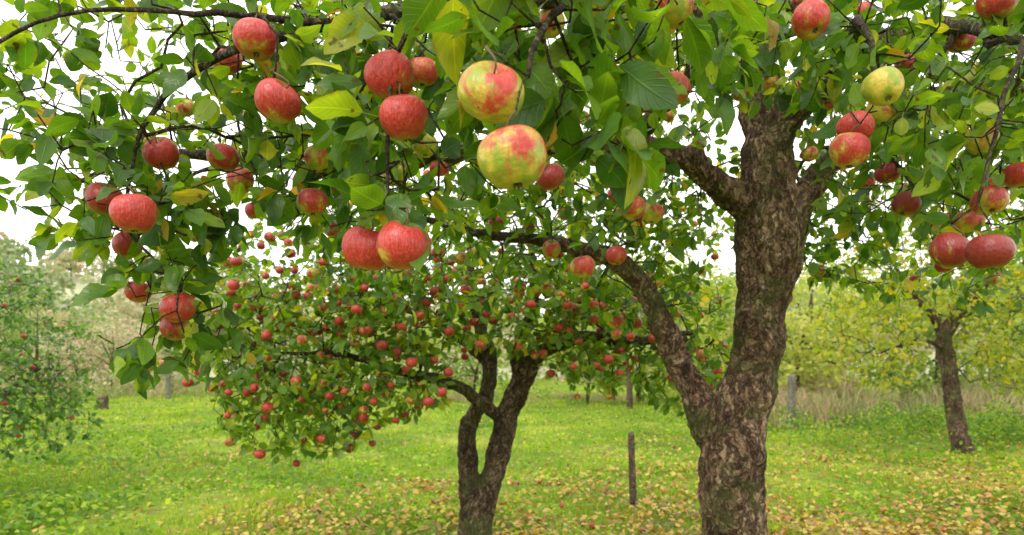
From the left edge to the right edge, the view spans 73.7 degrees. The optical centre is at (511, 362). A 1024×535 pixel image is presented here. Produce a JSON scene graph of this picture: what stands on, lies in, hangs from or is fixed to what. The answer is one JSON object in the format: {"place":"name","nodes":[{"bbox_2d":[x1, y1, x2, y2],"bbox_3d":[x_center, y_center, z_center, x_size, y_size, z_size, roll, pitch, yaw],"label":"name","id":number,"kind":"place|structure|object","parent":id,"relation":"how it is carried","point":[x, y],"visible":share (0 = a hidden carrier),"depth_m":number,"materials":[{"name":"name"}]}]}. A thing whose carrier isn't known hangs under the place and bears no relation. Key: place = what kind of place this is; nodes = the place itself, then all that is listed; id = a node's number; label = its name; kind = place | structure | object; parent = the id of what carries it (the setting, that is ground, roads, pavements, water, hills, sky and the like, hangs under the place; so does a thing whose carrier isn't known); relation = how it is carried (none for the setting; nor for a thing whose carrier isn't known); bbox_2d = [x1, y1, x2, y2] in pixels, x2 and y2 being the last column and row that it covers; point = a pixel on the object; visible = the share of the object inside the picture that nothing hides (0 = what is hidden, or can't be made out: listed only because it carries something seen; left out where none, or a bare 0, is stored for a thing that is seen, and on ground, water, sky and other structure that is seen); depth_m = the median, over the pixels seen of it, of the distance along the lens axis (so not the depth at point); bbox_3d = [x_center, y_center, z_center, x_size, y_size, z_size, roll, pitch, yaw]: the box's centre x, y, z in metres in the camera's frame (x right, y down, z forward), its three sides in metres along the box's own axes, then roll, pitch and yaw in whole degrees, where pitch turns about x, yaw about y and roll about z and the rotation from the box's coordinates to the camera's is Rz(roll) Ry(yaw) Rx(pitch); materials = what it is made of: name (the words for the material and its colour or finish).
{"place":"outdoors","nodes":[
{"label":"outdoors","id":0,"kind":"place"},
{"bbox_2d":[389,165,405,184],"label":"apple","id":1,"kind":"object","parent":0,"point":[400,173],"visible":0.23,"depth_m":1.98,"materials":[{"name":"green food"}]},
{"bbox_2d":[1,264,1018,379],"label":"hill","id":2,"kind":"structure","parent":0,"point":[79,287],"depth_m":92.21,"materials":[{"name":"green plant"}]},
{"bbox_2d":[0,377,1023,534],"bbox_3d":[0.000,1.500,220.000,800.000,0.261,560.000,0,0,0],"label":"ground","id":3,"kind":"structure","parent":0,"point":[520,455],"depth_m":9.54,"materials":[{"name":"green plant"}]},
{"bbox_2d":[0,259,103,460],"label":"apple tree","id":4,"kind":"object","parent":3,"relation":"on","point":[11,389],"visible":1,"depth_m":8.01,"materials":[{"name":"green plant"}]},
{"bbox_2d":[96,394,108,409],"bbox_3d":[-13.185,1.330,21.995,0.373,0.574,0.387,0,0,0],"label":"tree stump","id":5,"kind":"object","parent":3,"relation":"on","point":[104,404],"visible":0.66,"depth_m":21.90,"materials":[{"name":"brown wood"}]},
{"bbox_2d":[165,349,170,399],"bbox_3d":[-13.591,0.702,26.997,0.228,2.431,0.236,0,0,0],"label":"fence post","id":6,"kind":"object","parent":3,"relation":"on","point":[168,383],"visible":0.44,"depth_m":26.92,"materials":[{"name":"grey wood"}]},
{"bbox_2d":[160,143,740,534],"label":"apple tree","id":7,"kind":"object","parent":3,"relation":"on","point":[478,495],"visible":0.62,"depth_m":4.18,"materials":[{"name":"green plant"}]},
{"bbox_2d":[0,0,1023,534],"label":"apple tree","id":8,"kind":"object","parent":3,"relation":"on","point":[742,52],"visible":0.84,"depth_m":1.55,"materials":[{"name":"green plant"}]},
{"bbox_2d":[84,176,122,214],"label":"apple","id":9,"kind":"object","parent":8,"relation":"hanging from","point":[92,190],"visible":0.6,"depth_m":1.42,"materials":[{"name":"red food"}]},
{"bbox_2d":[111,230,141,257],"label":"apple","id":10,"kind":"object","parent":8,"relation":"hanging from","point":[121,242],"visible":0.49,"depth_m":1.57,"materials":[{"name":"red food"}]},
{"bbox_2d":[109,186,158,233],"bbox_3d":[-0.692,-0.280,1.250,0.081,0.086,0.081,0,0,0],"label":"apple","id":11,"kind":"object","parent":8,"relation":"hanging from","point":[132,212],"visible":1,"depth_m":1.22,"materials":[{"name":"red food"}]},
{"bbox_2d":[124,281,151,302],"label":"apple","id":12,"kind":"object","parent":8,"relation":"hanging from","point":[137,290],"visible":0.64,"depth_m":1.77,"materials":[{"name":"red food"}]},
{"bbox_2d":[142,133,179,169],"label":"apple","id":13,"kind":"object","parent":8,"relation":"hanging from","point":[158,150],"visible":0.98,"depth_m":1.48,"materials":[{"name":"red food"}]},
{"bbox_2d":[159,318,189,340],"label":"apple","id":14,"kind":"object","parent":8,"relation":"hanging from","point":[172,331],"visible":0.59,"depth_m":1.60,"materials":[{"name":"red food"}]},
{"bbox_2d":[158,286,195,322],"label":"apple","id":15,"kind":"object","parent":8,"relation":"hanging from","point":[186,307],"visible":0.88,"depth_m":1.48,"materials":[{"name":"red food"}]},
{"bbox_2d":[206,138,239,171],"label":"apple","id":16,"kind":"object","parent":8,"relation":"hanging from","point":[232,160],"visible":0.87,"depth_m":1.58,"materials":[{"name":"red food"}]},
{"bbox_2d":[214,40,242,75],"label":"apple","id":17,"kind":"object","parent":8,"relation":"hanging from","point":[233,69],"visible":0.28,"depth_m":1.68,"materials":[{"name":"red food"}]},
{"bbox_2d":[226,163,253,192],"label":"apple","id":18,"kind":"object","parent":8,"relation":"hanging from","point":[231,182],"visible":0.53,"depth_m":1.77,"materials":[{"name":"red food"}]},
{"bbox_2d":[232,13,278,60],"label":"apple","id":19,"kind":"object","parent":8,"relation":"hanging from","point":[253,38],"visible":0.97,"depth_m":1.22,"materials":[{"name":"red food"}]},
{"bbox_2d":[254,72,301,123],"bbox_3d":[-0.410,-0.466,1.199,0.077,0.087,0.076,0,0,0],"label":"apple","id":20,"kind":"object","parent":8,"relation":"hanging from","point":[277,100],"visible":1,"depth_m":1.18,"materials":[{"name":"red food"}]},
{"bbox_2d":[297,183,305,189],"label":"apple","id":21,"kind":"object","parent":8,"relation":"attached to","point":[301,186],"visible":0.12,"depth_m":2.38,"materials":[{"name":"food"}]},
{"bbox_2d":[296,181,327,215],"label":"apple","id":22,"kind":"object","parent":8,"relation":"hanging from","point":[311,201],"visible":1,"depth_m":1.58,"materials":[{"name":"red food"}]},
{"bbox_2d":[304,145,333,172],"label":"apple","id":23,"kind":"object","parent":8,"relation":"hanging from","point":[317,160],"visible":0.66,"depth_m":1.57,"materials":[{"name":"green food"}]},
{"bbox_2d":[342,220,385,270],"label":"apple","id":24,"kind":"object","parent":8,"relation":"hanging from","point":[359,249],"visible":0.83,"depth_m":1.06,"materials":[{"name":"red food"}]},
{"bbox_2d":[364,46,414,98],"bbox_3d":[-0.192,-0.456,1.071,0.078,0.088,0.077,0,0,0],"label":"apple","id":25,"kind":"object","parent":8,"relation":"hanging from","point":[385,69],"visible":0.83,"depth_m":1.04,"materials":[{"name":"red food"}]},
{"bbox_2d":[376,208,430,269],"bbox_3d":[-0.158,-0.179,0.999,0.079,0.089,0.078,0,0,0],"label":"apple","id":26,"kind":"object","parent":8,"relation":"hanging from","point":[399,246],"visible":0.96,"depth_m":0.97,"materials":[{"name":"red food"}]},
{"bbox_2d":[379,84,427,141],"bbox_3d":[-0.165,-0.381,1.039,0.074,0.088,0.080,0,0,0],"label":"apple","id":27,"kind":"object","parent":8,"relation":"hanging from","point":[403,117],"visible":1,"depth_m":1.01,"materials":[{"name":"red food"}]},
{"bbox_2d":[410,50,437,86],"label":"apple","id":28,"kind":"object","parent":8,"relation":"hanging from","point":[425,72],"visible":0.78,"depth_m":1.38,"materials":[{"name":"red food"}]},
{"bbox_2d":[412,134,436,156],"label":"apple","id":29,"kind":"object","parent":8,"relation":"hanging from","point":[423,150],"visible":0.63,"depth_m":1.78,"materials":[{"name":"green food"}]},
{"bbox_2d":[457,45,524,123],"bbox_3d":[-0.026,-0.340,0.840,0.082,0.089,0.073,0,0,0],"label":"apple","id":30,"kind":"object","parent":8,"relation":"hanging from","point":[487,91],"visible":0.98,"depth_m":0.81,"materials":[{"name":"yellow food"}]},
{"bbox_2d":[477,110,546,190],"bbox_3d":[0.000,-0.248,0.801,0.081,0.094,0.080,0,0,0],"label":"apple","id":31,"kind":"object","parent":8,"relation":"hanging from","point":[512,157],"visible":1,"depth_m":0.77,"materials":[{"name":"yellow plant"}]},
{"bbox_2d":[536,156,564,190],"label":"apple","id":32,"kind":"object","parent":8,"relation":"hanging from","point":[552,176],"visible":0.86,"depth_m":1.48,"materials":[{"name":"red food"}]},
{"bbox_2d":[542,236,560,258],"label":"apple","id":33,"kind":"object","parent":8,"relation":"hanging from","point":[551,248],"visible":1,"depth_m":2.58,"materials":[{"name":"red food"}]},
{"bbox_2d":[570,249,594,277],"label":"apple","id":34,"kind":"object","parent":8,"relation":"hanging from","point":[582,267],"visible":1,"depth_m":1.97,"materials":[{"name":"red food"}]},
{"bbox_2d":[605,242,626,264],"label":"apple","id":35,"kind":"object","parent":8,"relation":"hanging from","point":[615,255],"visible":1,"depth_m":2.37,"materials":[{"name":"red food"}]},
{"bbox_2d":[620,196,645,220],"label":"apple","id":36,"kind":"object","parent":8,"relation":"hanging from","point":[637,209],"visible":0.67,"depth_m":1.97,"materials":[{"name":"red food"}]},
{"bbox_2d":[643,203,664,223],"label":"apple","id":37,"kind":"object","parent":8,"relation":"hanging from","point":[654,214],"visible":0.86,"depth_m":2.17,"materials":[{"name":"green food"}]},
{"bbox_2d":[657,0,693,28],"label":"apple","id":38,"kind":"object","parent":8,"relation":"hanging from","point":[673,15],"visible":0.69,"depth_m":1.38,"materials":[{"name":"food"}]},
{"bbox_2d":[669,66,690,104],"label":"apple","id":39,"kind":"object","parent":8,"relation":"hanging from","point":[681,78],"visible":0.37,"depth_m":1.58,"materials":[{"name":"red food"}]},
{"bbox_2d":[791,0,830,39],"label":"apple","id":40,"kind":"object","parent":8,"relation":"hanging from","point":[810,19],"visible":1,"depth_m":1.38,"materials":[{"name":"red food"}]},
{"bbox_2d":[829,124,870,168],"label":"apple","id":41,"kind":"object","parent":8,"relation":"hanging from","point":[850,149],"visible":1,"depth_m":1.38,"materials":[{"name":"red food"}]},
{"bbox_2d":[836,105,874,137],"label":"apple","id":42,"kind":"object","parent":8,"relation":"hanging from","point":[848,122],"visible":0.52,"depth_m":1.42,"materials":[{"name":"red food"}]},
{"bbox_2d":[855,0,875,13],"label":"apple","id":43,"kind":"object","parent":8,"relation":"hanging from","point":[864,4],"visible":0.28,"depth_m":2.17,"materials":[{"name":"red food"}]},
{"bbox_2d":[860,64,904,105],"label":"apple","id":44,"kind":"object","parent":8,"relation":"hanging from","point":[882,86],"visible":1,"depth_m":1.28,"materials":[{"name":"food"}]},
{"bbox_2d":[865,103,899,124],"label":"apple","id":45,"kind":"object","parent":8,"relation":"hanging from","point":[883,115],"visible":0.51,"depth_m":1.58,"materials":[{"name":"yellow food"}]},
{"bbox_2d":[874,162,899,183],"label":"apple","id":46,"kind":"object","parent":8,"relation":"hanging from","point":[887,171],"visible":0.77,"depth_m":1.98,"materials":[{"name":"red food"}]},
{"bbox_2d":[891,188,921,216],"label":"apple","id":47,"kind":"object","parent":8,"relation":"hanging from","point":[904,204],"visible":0.93,"depth_m":1.88,"materials":[{"name":"red food"}]},
{"bbox_2d":[929,225,968,268],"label":"apple","id":48,"kind":"object","parent":8,"relation":"hanging from","point":[946,250],"visible":0.91,"depth_m":1.33,"materials":[{"name":"red food"}]},
{"bbox_2d":[944,34,976,52],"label":"apple","id":49,"kind":"object","parent":8,"relation":"hanging from","point":[964,42],"visible":0.46,"depth_m":1.88,"materials":[{"name":"red food"}]},
{"bbox_2d":[952,203,985,233],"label":"apple","id":50,"kind":"object","parent":8,"relation":"hanging from","point":[968,222],"visible":0.7,"depth_m":1.77,"materials":[{"name":"green food"}]},
{"bbox_2d":[964,126,999,154],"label":"apple","id":51,"kind":"object","parent":8,"relation":"hanging from","point":[970,145],"visible":0.51,"depth_m":1.58,"materials":[{"name":"green food"}]},
{"bbox_2d":[969,184,1009,215],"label":"apple","id":52,"kind":"object","parent":8,"relation":"hanging from","point":[995,199],"visible":0.91,"depth_m":1.58,"materials":[{"name":"red food"}]},
{"bbox_2d":[965,225,1015,269],"bbox_3d":[0.875,-0.210,1.250,0.078,0.084,0.075,0,0,0],"label":"apple","id":53,"kind":"object","parent":8,"relation":"hanging from","point":[988,251],"visible":1,"depth_m":1.23,"materials":[{"name":"red food"}]},
{"bbox_2d":[975,0,1018,20],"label":"apple","id":54,"kind":"object","parent":8,"relation":"hanging from","point":[1000,9],"visible":0.97,"depth_m":1.49,"materials":[{"name":"red food"}]},
{"bbox_2d":[1002,157,1023,188],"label":"apple","id":55,"kind":"object","parent":8,"relation":"hanging from","point":[1014,174],"visible":0.96,"depth_m":1.59,"materials":[{"name":"red food"}]},
{"bbox_2d":[0,224,1023,403],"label":"distant trees","id":56,"kind":"object","parent":3,"relation":"on","point":[802,315],"visible":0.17,"depth_m":29.53,"materials":[{"name":"green plant"}]},
{"bbox_2d":[0,394,1023,534],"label":"fallen leaves","id":57,"kind":"object","parent":3,"relation":"on","point":[861,530],"visible":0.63,"depth_m":6.78,"materials":[{"name":"yellow plant"}]},
{"bbox_2d":[0,374,1023,534],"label":"herbs","id":58,"kind":"object","parent":3,"relation":"on","point":[15,502],"visible":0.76,"depth_m":11.66,"materials":[{"name":"green plant"}]},
{"bbox_2d":[0,366,1023,430],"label":"dry grass","id":59,"kind":"structure","parent":3,"relation":"on","point":[975,396],"depth_m":18.23,"materials":[{"name":"beige plant"}]},
{"bbox_2d":[626,374,632,408],"bbox_3d":[3.708,1.029,21.497,0.207,1.352,0.215,0,0,0],"label":"fence post","id":60,"kind":"object","parent":3,"relation":"on","point":[629,397],"visible":0.59,"depth_m":21.43,"materials":[{"name":"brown wood"}]},
{"bbox_2d":[628,432,636,506],"bbox_3d":[1.245,1.177,7.049,0.096,0.919,0.077,0,0,0],"label":"wooden stake","id":61,"kind":"object","parent":3,"relation":"on","point":[632,472],"visible":0.84,"depth_m":7.02,"materials":[{"name":"grey wood"}]},
{"bbox_2d":[285,477,985,534],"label":"fallen apples","id":62,"kind":"object","parent":3,"relation":"on","point":[437,502],"visible":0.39,"depth_m":6.72,"materials":[{"name":"red food"}]},
{"bbox_2d":[787,374,795,429],"bbox_3d":[6.311,1.039,15.397,0.190,1.531,0.193,0,0,0],"label":"fence post","id":63,"kind":"object","parent":3,"relation":"on","point":[791,397],"visible":0.66,"depth_m":15.33,"materials":[{"name":"grey wood"}]},
{"bbox_2d":[807,181,1023,454],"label":"autumn tree","id":64,"kind":"object","parent":3,"relation":"on","point":[943,343],"visible":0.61,"depth_m":11.16,"materials":[{"name":"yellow plant"}]},
{"bbox_2d":[0,0,1023,313],"label":"sky","id":65,"kind":"structure","parent":0,"point":[22,225],"materials":[{"name":"white"}]},
{"bbox_2d":[537,8,564,38],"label":"apple","id":66,"kind":"object","parent":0,"point":[551,32],"visible":0.52,"depth_m":1.68,"materials":[{"name":"yellow food"}]},
{"bbox_2d":[894,52,914,72],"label":"apple","id":67,"kind":"object","parent":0,"point":[908,63],"visible":0.29,"depth_m":2.17,"materials":[{"name":"red food"}]}
]}

